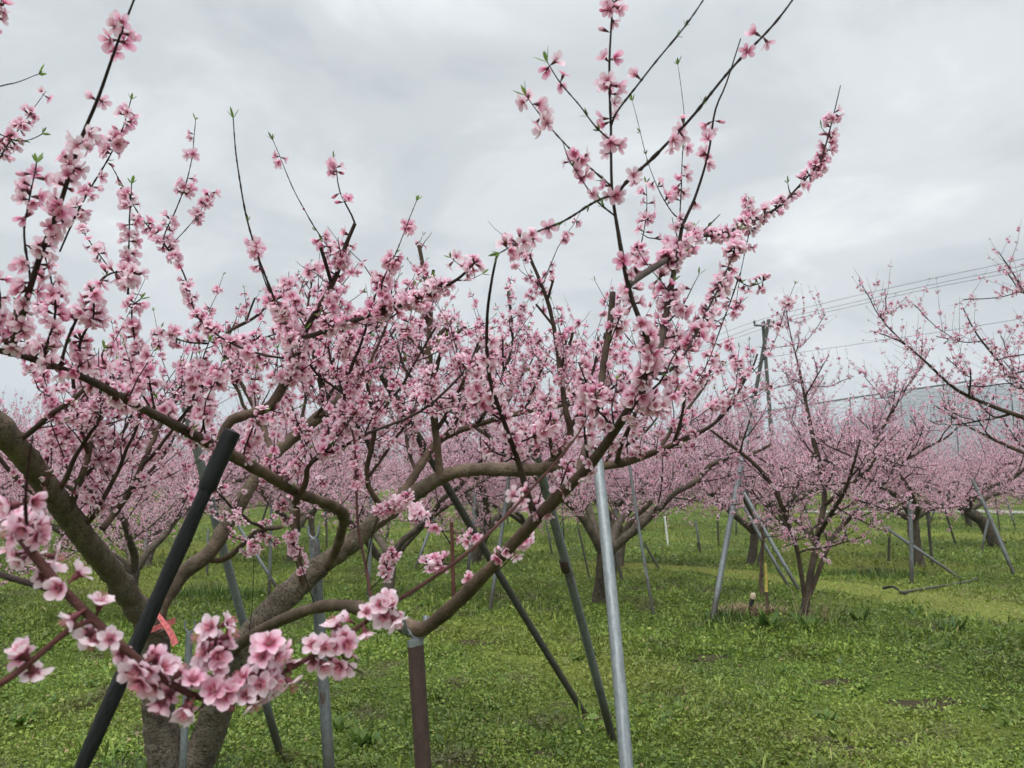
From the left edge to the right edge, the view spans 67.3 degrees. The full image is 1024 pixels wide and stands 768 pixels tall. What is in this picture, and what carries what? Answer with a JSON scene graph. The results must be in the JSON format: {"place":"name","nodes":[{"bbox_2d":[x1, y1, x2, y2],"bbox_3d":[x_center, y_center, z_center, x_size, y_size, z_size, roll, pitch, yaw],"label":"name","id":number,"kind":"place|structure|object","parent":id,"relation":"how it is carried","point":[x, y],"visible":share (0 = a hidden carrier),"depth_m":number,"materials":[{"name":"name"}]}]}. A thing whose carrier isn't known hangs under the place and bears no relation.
{"place":"outdoors","nodes":[
{"label":"outdoors","id":0,"kind":"place"},
{"bbox_2d":[0,484,1023,767],"bbox_3d":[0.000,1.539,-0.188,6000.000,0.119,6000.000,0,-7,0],"label":"ground","id":1,"kind":"structure","parent":0,"point":[730,660],"depth_m":6.61,"materials":[{"name":"plant"}]},
{"bbox_2d":[10,702,42,723],"bbox_3d":[-3.112,2.087,4.856,0.239,0.111,0.206,-2,-7,13],"label":"weed","id":2,"kind":"object","parent":1,"relation":"on","point":[20,719],"visible":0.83,"depth_m":4.88,"materials":[{"name":"green plant"}]},
{"bbox_2d":[0,397,74,508],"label":"peach tree","id":3,"kind":"object","parent":1,"relation":"on","point":[18,495],"visible":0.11,"depth_m":9.40,"materials":[{"name":"pink plant"}]},
{"bbox_2d":[42,693,55,703],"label":"weed","id":4,"kind":"object","parent":1,"relation":"on","point":[52,699],"visible":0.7,"depth_m":5.23,"materials":[{"name":"green plant"}]},
{"bbox_2d":[0,397,148,502],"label":"peach tree","id":5,"kind":"object","parent":1,"relation":"on","point":[79,445],"visible":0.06,"depth_m":15.32,"materials":[{"name":"pink plant"}]},
{"bbox_2d":[9,418,175,540],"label":"peach tree","id":6,"kind":"object","parent":1,"relation":"on","point":[42,433],"visible":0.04,"depth_m":18.45,"materials":[{"name":"pink plant"}]},
{"bbox_2d":[17,421,192,520],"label":"peach tree","id":7,"kind":"object","parent":1,"relation":"on","point":[160,485],"visible":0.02,"depth_m":25.30,"materials":[{"name":"pink plant"}]},
{"bbox_2d":[0,387,311,566],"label":"peach tree","id":8,"kind":"object","parent":1,"relation":"on","point":[71,487],"visible":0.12,"depth_m":13.98,"materials":[{"name":"pink plant"}]},
{"bbox_2d":[74,429,239,767],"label":"prop post","id":9,"kind":"object","parent":1,"relation":"on","point":[217,463],"visible":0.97,"depth_m":1.83,"materials":[{"name":"black plastic"}]},
{"bbox_2d":[0,382,315,616],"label":"peach tree","id":10,"kind":"object","parent":1,"relation":"on","point":[134,564],"visible":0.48,"depth_m":8.63,"materials":[{"name":"pink plant"}]},
{"bbox_2d":[93,744,260,767],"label":"grass tuft","id":11,"kind":"object","parent":1,"relation":"on","point":[137,766],"visible":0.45,"depth_m":3.82,"materials":[{"name":"plant"}]},
{"bbox_2d":[179,620,195,767],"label":"prop pole","id":12,"kind":"object","parent":1,"relation":"on","point":[185,730],"visible":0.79,"depth_m":3.43,"materials":[{"name":"metal"}]},
{"bbox_2d":[152,447,240,518],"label":"peach tree","id":13,"kind":"object","parent":1,"relation":"on","point":[178,485],"visible":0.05,"depth_m":29.07,"materials":[{"name":"pink plant"}]},
{"bbox_2d":[150,578,262,602],"bbox_3d":[-3.970,2.675,10.065,1.514,0.308,0.935,0,-7,0],"label":"grass tuft","id":14,"kind":"object","parent":1,"relation":"on","point":[206,592],"visible":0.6,"depth_m":9.96,"materials":[{"name":"plant"}]},
{"bbox_2d":[205,527,209,575],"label":"prop pole","id":15,"kind":"object","parent":1,"relation":"on","point":[208,534],"visible":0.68,"depth_m":12.68,"materials":[{"name":"metal"}]},
{"bbox_2d":[175,387,284,758],"bbox_3d":[-1.444,1.097,4.037,0.060,2.125,0.918,-3,-8,23],"label":"prop pole","id":16,"kind":"object","parent":1,"relation":"on","point":[242,619],"visible":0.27,"depth_m":4.01,"materials":[{"name":"metal"}]},
{"bbox_2d":[225,508,277,587],"bbox_3d":[-3.459,2.295,10.382,0.944,1.286,0.042,-1,-7,7],"label":"prop pole","id":17,"kind":"object","parent":1,"relation":"on","point":[258,558],"visible":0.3,"depth_m":10.34,"materials":[{"name":"metal"}]},
{"bbox_2d":[267,504,273,596],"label":"prop pole","id":18,"kind":"object","parent":1,"relation":"on","point":[270,564],"visible":0.69,"depth_m":10.13,"materials":[{"name":"metal"}]},
{"bbox_2d":[185,406,374,538],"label":"peach tree","id":19,"kind":"object","parent":1,"relation":"on","point":[311,523],"visible":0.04,"depth_m":18.52,"materials":[{"name":"pink plant"}]},
{"bbox_2d":[163,365,421,562],"bbox_3d":[-4.323,1.443,14.798,5.098,4.261,5.994,-1,-7,7],"label":"peach tree","id":20,"kind":"object","parent":1,"relation":"on","point":[260,491],"visible":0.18,"depth_m":14.06,"materials":[{"name":"pink plant"}]},
{"bbox_2d":[221,427,390,527],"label":"peach tree","id":21,"kind":"object","parent":1,"relation":"on","point":[377,471],"visible":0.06,"depth_m":24.59,"materials":[{"name":"pink plant"}]},
{"bbox_2d":[306,525,334,767],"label":"prop pole","id":22,"kind":"object","parent":1,"relation":"on","point":[324,703],"visible":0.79,"depth_m":3.73,"materials":[{"name":"metal"}]},
{"bbox_2d":[325,481,327,548],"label":"prop pole","id":23,"kind":"object","parent":1,"relation":"on","point":[326,528],"visible":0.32,"depth_m":17.09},
{"bbox_2d":[318,713,352,731],"bbox_3d":[-1.122,2.139,4.849,0.194,0.090,0.181,-1,-7,6],"label":"weed","id":24,"kind":"object","parent":1,"relation":"on","point":[340,723],"visible":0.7,"depth_m":4.86,"materials":[{"name":"green plant"}]},
{"bbox_2d":[315,442,409,517],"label":"peach tree","id":25,"kind":"object","parent":1,"relation":"on","point":[384,480],"visible":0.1,"depth_m":29.87,"materials":[{"name":"pink plant"}]},
{"bbox_2d":[347,722,387,745],"bbox_3d":[-0.865,2.081,4.578,0.256,0.117,0.205,0,-7,0],"label":"weed","id":26,"kind":"object","parent":1,"relation":"on","point":[364,735],"visible":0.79,"depth_m":4.57,"materials":[{"name":"green plant"}]},
{"bbox_2d":[366,482,373,599],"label":"prop pole","id":27,"kind":"object","parent":1,"relation":"on","point":[369,558],"visible":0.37,"depth_m":9.86,"materials":[{"name":"metal"}]},
{"bbox_2d":[215,375,561,589],"bbox_3d":[-1.768,1.182,10.114,4.808,3.500,5.046,-3,-7,21],"label":"peach tree","id":28,"kind":"object","parent":1,"relation":"on","point":[443,502],"visible":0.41,"depth_m":10.19,"materials":[{"name":"pink plant"}]},
{"bbox_2d":[401,613,430,767],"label":"prop post","id":29,"kind":"object","parent":1,"relation":"on","point":[419,710],"visible":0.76,"depth_m":2.03,"materials":[{"name":"wood"}]},
{"bbox_2d":[0,0,844,767],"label":"peach tree","id":30,"kind":"object","parent":1,"relation":"on","point":[228,658],"visible":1,"depth_m":2.18,"materials":[{"name":"pink plant"}]},
{"bbox_2d":[151,613,178,645],"bbox_3d":[-1.645,1.109,3.549,0.180,0.153,0.321,4,-8,-27],"label":"tape","id":31,"kind":"object","parent":30,"relation":"attached to","point":[165,625],"visible":0.58,"depth_m":3.47,"materials":[{"name":"plastic"}]},
{"bbox_2d":[382,449,471,504],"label":"peach tree","id":32,"kind":"object","parent":1,"relation":"on","point":[400,483],"visible":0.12,"depth_m":38.57,"materials":[{"name":"pink plant"}]},
{"bbox_2d":[374,449,480,518],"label":"peach tree","id":33,"kind":"object","parent":1,"relation":"on","point":[400,480],"visible":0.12,"depth_m":29.31,"materials":[{"name":"pink plant"}]},
{"bbox_2d":[414,492,444,568],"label":"prop pole","id":34,"kind":"object","parent":1,"relation":"on","point":[423,547],"visible":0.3,"depth_m":13.29,"materials":[{"name":"metal"}]},
{"bbox_2d":[343,321,586,564],"bbox_3d":[-0.890,0.953,14.027,4.914,4.956,5.929,-1,-7,11],"label":"peach tree","id":35,"kind":"object","parent":1,"relation":"on","point":[476,555],"visible":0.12,"depth_m":13.54,"materials":[{"name":"pink plant"}]},
{"bbox_2d":[466,493,476,570],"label":"prop pole","id":36,"kind":"object","parent":1,"relation":"on","point":[470,546],"visible":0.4,"depth_m":12.14,"materials":[{"name":"metal"}]},
{"bbox_2d":[373,366,586,713],"bbox_3d":[-0.108,1.099,4.709,1.827,2.294,0.055,7,-10,-44],"label":"prop pole","id":37,"kind":"object","parent":1,"relation":"on","point":[483,547],"visible":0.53,"depth_m":4.75,"materials":[{"name":"metal"}]},
{"bbox_2d":[409,437,579,526],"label":"peach tree","id":38,"kind":"object","parent":1,"relation":"on","point":[536,486],"depth_m":23.79,"materials":[{"name":"pink plant"}]},
{"bbox_2d":[488,476,510,609],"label":"prop pole","id":39,"kind":"object","parent":1,"relation":"on","point":[500,545],"visible":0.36,"depth_m":9.37,"materials":[{"name":"metal"}]},
{"bbox_2d":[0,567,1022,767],"bbox_3d":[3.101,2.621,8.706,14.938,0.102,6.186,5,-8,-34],"label":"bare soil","id":40,"kind":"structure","parent":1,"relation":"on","point":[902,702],"depth_m":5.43,"materials":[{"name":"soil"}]},
{"bbox_2d":[422,425,627,542],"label":"peach tree","id":41,"kind":"object","parent":1,"relation":"on","point":[518,517],"visible":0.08,"depth_m":18.31,"materials":[{"name":"pink plant"}]},
{"bbox_2d":[545,520,552,553],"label":"prop pole","id":42,"kind":"object","parent":1,"relation":"on","point":[549,537],"visible":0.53,"depth_m":15.71,"materials":[{"name":"metal"}]},
{"bbox_2d":[524,428,615,740],"bbox_3d":[0.359,1.232,4.251,0.062,1.936,1.253,-4,-8,27],"label":"prop pole","id":43,"kind":"object","parent":1,"relation":"on","point":[565,566],"visible":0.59,"depth_m":4.23,"materials":[{"name":"metal"}]},
{"bbox_2d":[569,652,586,661],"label":"weed","id":44,"kind":"object","parent":1,"relation":"on","point":[572,656],"visible":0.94,"depth_m":6.60,"materials":[{"name":"green plant"}]},
{"bbox_2d":[576,525,590,580],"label":"prop pole","id":45,"kind":"object","parent":1,"relation":"on","point":[585,559],"visible":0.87,"depth_m":11.49,"materials":[{"name":"metal"}]},
{"bbox_2d":[591,435,633,767],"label":"prop pole","id":46,"kind":"object","parent":1,"relation":"on","point":[620,694],"visible":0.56,"depth_m":2.52,"materials":[{"name":"metal"}]},
{"bbox_2d":[614,508,617,576],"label":"prop pole","id":47,"kind":"object","parent":1,"relation":"on","point":[614,557],"visible":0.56,"depth_m":11.67,"materials":[{"name":"metal"}]},
{"bbox_2d":[614,552,623,579],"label":"prop pole","id":48,"kind":"object","parent":1,"relation":"on","point":[618,565],"visible":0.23,"depth_m":11.61,"materials":[{"name":"metal"}]},
{"bbox_2d":[481,389,771,566],"bbox_3d":[2.246,1.708,14.538,5.334,3.575,4.684,-3,-7,21],"label":"peach tree","id":49,"kind":"object","parent":1,"relation":"on","point":[627,526],"visible":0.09,"depth_m":13.53,"materials":[{"name":"pink plant"}]},
{"bbox_2d":[415,299,839,602],"bbox_3d":[1.072,0.723,10.095,5.335,4.460,4.422,3,-8,-24],"label":"peach tree","id":50,"kind":"object","parent":1,"relation":"on","point":[589,520],"visible":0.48,"depth_m":9.49,"materials":[{"name":"pink plant"}]},
{"bbox_2d":[580,445,679,511],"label":"peach tree","id":51,"kind":"object","parent":1,"relation":"on","point":[629,491],"visible":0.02,"depth_m":28.82,"materials":[{"name":"pink plant"}]},
{"bbox_2d":[570,424,708,527],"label":"peach tree","id":52,"kind":"object","parent":1,"relation":"on","point":[621,502],"visible":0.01,"depth_m":23.79,"materials":[{"name":"pink plant"}]},
{"bbox_2d":[628,465,654,614],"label":"prop pole","id":53,"kind":"object","parent":1,"relation":"on","point":[640,540],"visible":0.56,"depth_m":9.07,"materials":[{"name":"metal"}]},
{"bbox_2d":[644,541,660,569],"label":"prop pole","id":54,"kind":"object","parent":1,"relation":"on","point":[651,555],"visible":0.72,"depth_m":13.09,"materials":[{"name":"metal"}]},
{"bbox_2d":[663,515,668,545],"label":"prop pole","id":55,"kind":"object","parent":1,"relation":"on","point":[666,530],"visible":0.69,"depth_m":17.61,"materials":[{"name":"metal"}]},
{"bbox_2d":[659,708,677,722],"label":"weed","id":56,"kind":"object","parent":1,"relation":"on","point":[667,712],"visible":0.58,"depth_m":4.93,"materials":[{"name":"green plant"}]},
{"bbox_2d":[669,693,689,705],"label":"weed","id":57,"kind":"object","parent":1,"relation":"on","point":[676,697],"visible":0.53,"depth_m":5.25,"materials":[{"name":"green plant"}]},
{"bbox_2d":[694,519,701,553],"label":"prop pole","id":58,"kind":"object","parent":1,"relation":"on","point":[698,539],"visible":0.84,"depth_m":16.01,"materials":[{"name":"metal"}]},
{"bbox_2d":[697,665,713,676],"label":"weed","id":59,"kind":"object","parent":1,"relation":"on","point":[702,670],"visible":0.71,"depth_m":6.22,"materials":[{"name":"green plant"}]},
{"bbox_2d":[716,518,718,543],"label":"prop pole","id":60,"kind":"object","parent":1,"relation":"on","point":[718,531],"visible":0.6,"depth_m":17.40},
{"bbox_2d":[701,606,751,624],"bbox_3d":[2.332,2.499,8.390,0.584,0.183,0.592,0,-7,0],"label":"grass tuft","id":61,"kind":"object","parent":1,"relation":"on","point":[728,613],"visible":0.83,"depth_m":8.31,"materials":[{"name":"plant"}]},
{"bbox_2d":[710,394,757,621],"bbox_3d":[2.545,1.413,8.819,1.086,2.683,0.078,6,-9,-39],"label":"prop pole","id":62,"kind":"object","parent":1,"relation":"on","point":[718,586],"visible":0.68,"depth_m":8.67,"materials":[{"name":"metal"}]},
{"bbox_2d":[749,593,755,609],"bbox_3d":[2.721,2.518,8.701,0.087,0.306,0.065,-2,-7,15],"label":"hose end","id":63,"kind":"object","parent":1,"relation":"on","point":[752,597],"visible":0.65,"depth_m":8.69,"materials":[{"name":"beige plastic"}]},
{"bbox_2d":[717,599,788,617],"bbox_3d":[2.691,2.533,8.692,1.016,0.180,0.715,0,-7,0],"label":"dead grass mound","id":64,"kind":"object","parent":1,"relation":"on","point":[754,610],"visible":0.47,"depth_m":8.65,"materials":[{"name":"plant"}]},
{"bbox_2d":[695,428,818,512],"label":"peach tree","id":65,"kind":"object","parent":1,"relation":"on","point":[766,510],"visible":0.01,"depth_m":29.80,"materials":[{"name":"pink plant"}]},
{"bbox_2d":[755,523,767,597],"bbox_3d":[3.279,2.293,10.103,0.210,1.036,0.183,0,-7,0],"label":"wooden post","id":66,"kind":"object","parent":1,"relation":"on","point":[761,576],"visible":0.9,"depth_m":10.09,"materials":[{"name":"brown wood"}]},
{"bbox_2d":[756,521,768,565],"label":"prop pole","id":67,"kind":"object","parent":1,"relation":"on","point":[759,556],"visible":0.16,"depth_m":13.57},
{"bbox_2d":[622,360,905,565],"bbox_3d":[4.369,1.517,14.508,5.719,4.065,4.865,5,-9,-38],"label":"peach tree","id":68,"kind":"object","parent":1,"relation":"on","point":[753,549],"visible":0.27,"depth_m":13.98,"materials":[{"name":"pink plant"}]},
{"bbox_2d":[753,319,774,445],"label":"utility pole","id":69,"kind":"object","parent":1,"relation":"on","point":[765,330],"visible":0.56,"depth_m":40.43,"materials":[{"name":"grey concrete"}]},
{"bbox_2d":[615,269,1023,383],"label":"power line","id":70,"kind":"object","parent":69,"relation":"attached to","point":[873,301],"visible":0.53,"depth_m":34.54,"materials":[{"name":"grey metal"}]},
{"bbox_2d":[627,258,1023,370],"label":"power line","id":71,"kind":"object","parent":69,"relation":"attached to","point":[878,290],"visible":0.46,"depth_m":34.52,"materials":[{"name":"grey metal"}]},
{"bbox_2d":[632,318,1023,382],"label":"power line","id":72,"kind":"object","parent":69,"relation":"attached to","point":[874,341],"visible":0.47,"depth_m":37.02,"materials":[{"name":"grey metal"}]},
{"bbox_2d":[681,266,1019,355],"bbox_3d":[13.646,-2.818,42.806,2.274,0.431,41.049,2,-7,-18],"label":"power line","id":73,"kind":"object","parent":69,"relation":"attached to","point":[878,296],"visible":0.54,"depth_m":34.43,"materials":[{"name":"grey metal"}]},
{"bbox_2d":[741,504,790,587],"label":"prop pole","id":74,"kind":"object","parent":1,"relation":"on","point":[769,552],"visible":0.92,"depth_m":11.13,"materials":[{"name":"metal"}]},
{"bbox_2d":[764,563,768,610],"bbox_3d":[2.885,2.377,8.714,0.044,0.685,0.041,4,-8,-30],"label":"stake","id":75,"kind":"object","parent":1,"relation":"on","point":[766,588],"visible":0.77,"depth_m":8.71,"materials":[{"name":"yellow"}]},
{"bbox_2d":[748,605,785,628],"bbox_3d":[2.622,2.410,7.922,0.402,0.206,0.322,0,-7,0],"label":"weed","id":76,"kind":"object","parent":1,"relation":"on","point":[762,619],"visible":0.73,"depth_m":7.87,"materials":[{"name":"green plant"}]},
{"bbox_2d":[740,489,801,591],"bbox_3d":[3.661,2.235,10.818,0.902,1.519,0.056,-6,-9,41],"label":"prop pole","id":77,"kind":"object","parent":1,"relation":"on","point":[780,558],"visible":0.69,"depth_m":10.77,"materials":[{"name":"metal"}]},
{"bbox_2d":[678,426,882,512],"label":"peach tree","id":78,"kind":"object","parent":1,"relation":"on","point":[778,480],"visible":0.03,"depth_m":23.57,"materials":[{"name":"pink plant"}]},
{"bbox_2d":[672,357,905,539],"bbox_3d":[6.927,1.548,19.245,6.002,5.016,4.974,-4,-8,29],"label":"peach tree","id":79,"kind":"object","parent":1,"relation":"on","point":[788,502],"visible":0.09,"depth_m":19.37,"materials":[{"name":"pink plant"}]},
{"bbox_2d":[789,610,823,628],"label":"weed","id":80,"kind":"object","parent":1,"relation":"on","point":[804,620],"visible":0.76,"depth_m":7.97,"materials":[{"name":"green plant"}]},
{"bbox_2d":[597,371,1023,501],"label":"net frame","id":81,"kind":"object","parent":1,"relation":"on","point":[930,387],"visible":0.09,"depth_m":53.62,"materials":[{"name":"metal"}]},
{"bbox_2d":[780,589,845,621],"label":"weeds","id":82,"kind":"object","parent":1,"relation":"on","point":[824,614],"visible":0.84,"depth_m":8.20,"materials":[{"name":"green plant"}]},
{"bbox_2d":[650,284,976,616],"bbox_3d":[3.181,0.734,8.519,3.214,4.003,3.355,-5,-9,37],"label":"peach tree","id":83,"kind":"object","parent":1,"relation":"on","point":[808,585],"visible":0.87,"depth_m":8.34,"materials":[{"name":"pink plant"}]},
{"bbox_2d":[814,707,837,719],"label":"weed","id":84,"kind":"object","parent":1,"relation":"on","point":[826,713],"visible":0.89,"depth_m":5.03,"materials":[{"name":"green plant"}]},
{"bbox_2d":[828,723,850,739],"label":"weed","id":85,"kind":"object","parent":1,"relation":"on","point":[833,727],"visible":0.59,"depth_m":4.66,"materials":[{"name":"green plant"}]},
{"bbox_2d":[847,606,874,619],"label":"weed","id":86,"kind":"object","parent":1,"relation":"on","point":[866,612],"visible":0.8,"depth_m":8.33,"materials":[{"name":"green plant"}]},
{"bbox_2d":[821,566,926,579],"bbox_3d":[5.847,3.055,12.567,1.852,0.198,0.962,0,-7,0],"label":"grass tuft","id":87,"kind":"object","parent":1,"relation":"on","point":[869,573],"visible":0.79,"depth_m":12.52,"materials":[{"name":"plant"}]},
{"bbox_2d":[887,534,890,561],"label":"prop pole","id":88,"kind":"object","parent":1,"relation":"on","point":[888,553],"visible":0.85,"depth_m":13.95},
{"bbox_2d":[768,382,1023,567],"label":"peach tree","id":89,"kind":"object","parent":1,"relation":"on","point":[919,512],"visible":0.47,"depth_m":13.22,"materials":[{"name":"pink plant"}]},
{"bbox_2d":[907,498,913,585],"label":"prop pole","id":90,"kind":"object","parent":1,"relation":"on","point":[911,554],"visible":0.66,"depth_m":11.39,"materials":[{"name":"metal"}]},
{"bbox_2d":[883,525,961,578],"bbox_3d":[6.715,2.764,12.541,0.053,0.835,1.357,4,-8,-31],"label":"prop pole","id":91,"kind":"object","parent":1,"relation":"on","point":[922,552],"visible":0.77,"depth_m":12.50,"materials":[{"name":"metal"}]},
{"bbox_2d":[855,434,1001,518],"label":"peach tree","id":92,"kind":"object","parent":1,"relation":"on","point":[940,445],"visible":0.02,"depth_m":28.59,"materials":[{"name":"pink plant"}]},
{"bbox_2d":[924,500,933,565],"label":"prop pole","id":93,"kind":"object","parent":1,"relation":"on","point":[929,535],"visible":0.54,"depth_m":13.89,"materials":[{"name":"metal"}]},
{"bbox_2d":[882,577,978,594],"bbox_3d":[6.039,2.871,11.097,2.474,0.117,0.425,6,-9,-40],"label":"fallen branch","id":94,"kind":"object","parent":1,"relation":"on","point":[905,592],"visible":0.94,"depth_m":10.64,"materials":[{"name":"wood"}]},
{"bbox_2d":[852,219,1023,455],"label":"peach tree","id":95,"kind":"object","parent":1,"relation":"on","point":[982,381],"visible":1,"depth_m":6.20,"materials":[{"name":"pink plant"}]},
{"bbox_2d":[873,406,1023,546],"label":"peach tree","id":96,"kind":"object","parent":1,"relation":"on","point":[971,512],"visible":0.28,"depth_m":17.40,"materials":[{"name":"pink plant"}]},
{"bbox_2d":[934,616,966,630],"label":"weed","id":97,"kind":"object","parent":1,"relation":"on","point":[943,622],"visible":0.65,"depth_m":7.91,"materials":[{"name":"green plant"}]},
{"bbox_2d":[945,510,956,543],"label":"prop pole","id":98,"kind":"object","parent":1,"relation":"on","point":[950,528],"visible":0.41,"depth_m":18.11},
{"bbox_2d":[898,430,1023,525],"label":"peach tree","id":99,"kind":"object","parent":1,"relation":"on","point":[968,521],"visible":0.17,"depth_m":23.39,"materials":[{"name":"pink plant"}]},
{"bbox_2d":[981,518,988,552],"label":"prop pole","id":100,"kind":"object","parent":1,"relation":"on","point":[984,535],"visible":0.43,"depth_m":16.02,"materials":[{"name":"metal"}]},
{"bbox_2d":[969,476,1014,574],"bbox_3d":[7.779,2.336,12.414,0.064,1.704,0.628,5,-9,-38],"label":"prop pole","id":101,"kind":"object","parent":1,"relation":"on","point":[996,532],"visible":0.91,"depth_m":12.40,"materials":[{"name":"metal"}]},
{"bbox_2d":[998,714,1014,726],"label":"weed","id":102,"kind":"object","parent":1,"relation":"on","point":[1005,721],"visible":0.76,"depth_m":4.96,"materials":[{"name":"green plant"}]},
{"bbox_2d":[0,0,1023,455],"label":"sky","id":103,"kind":"structure","parent":0,"point":[414,98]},
{"bbox_2d":[30,384,1023,470],"bbox_3d":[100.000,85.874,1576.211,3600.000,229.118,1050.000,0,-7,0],"label":"hills","id":104,"kind":"structure","parent":0,"point":[938,398],"depth_m":1449.86,"materials":[{"name":"grey"}]},
{"bbox_2d":[483,559,1023,625],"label":"path","id":105,"kind":"structure","parent":0,"point":[984,612],"depth_m":10.11,"materials":[{"name":"plant"}]},
{"bbox_2d":[798,510,1023,512],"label":"road","id":106,"kind":"structure","parent":0,"point":[937,511],"depth_m":34.85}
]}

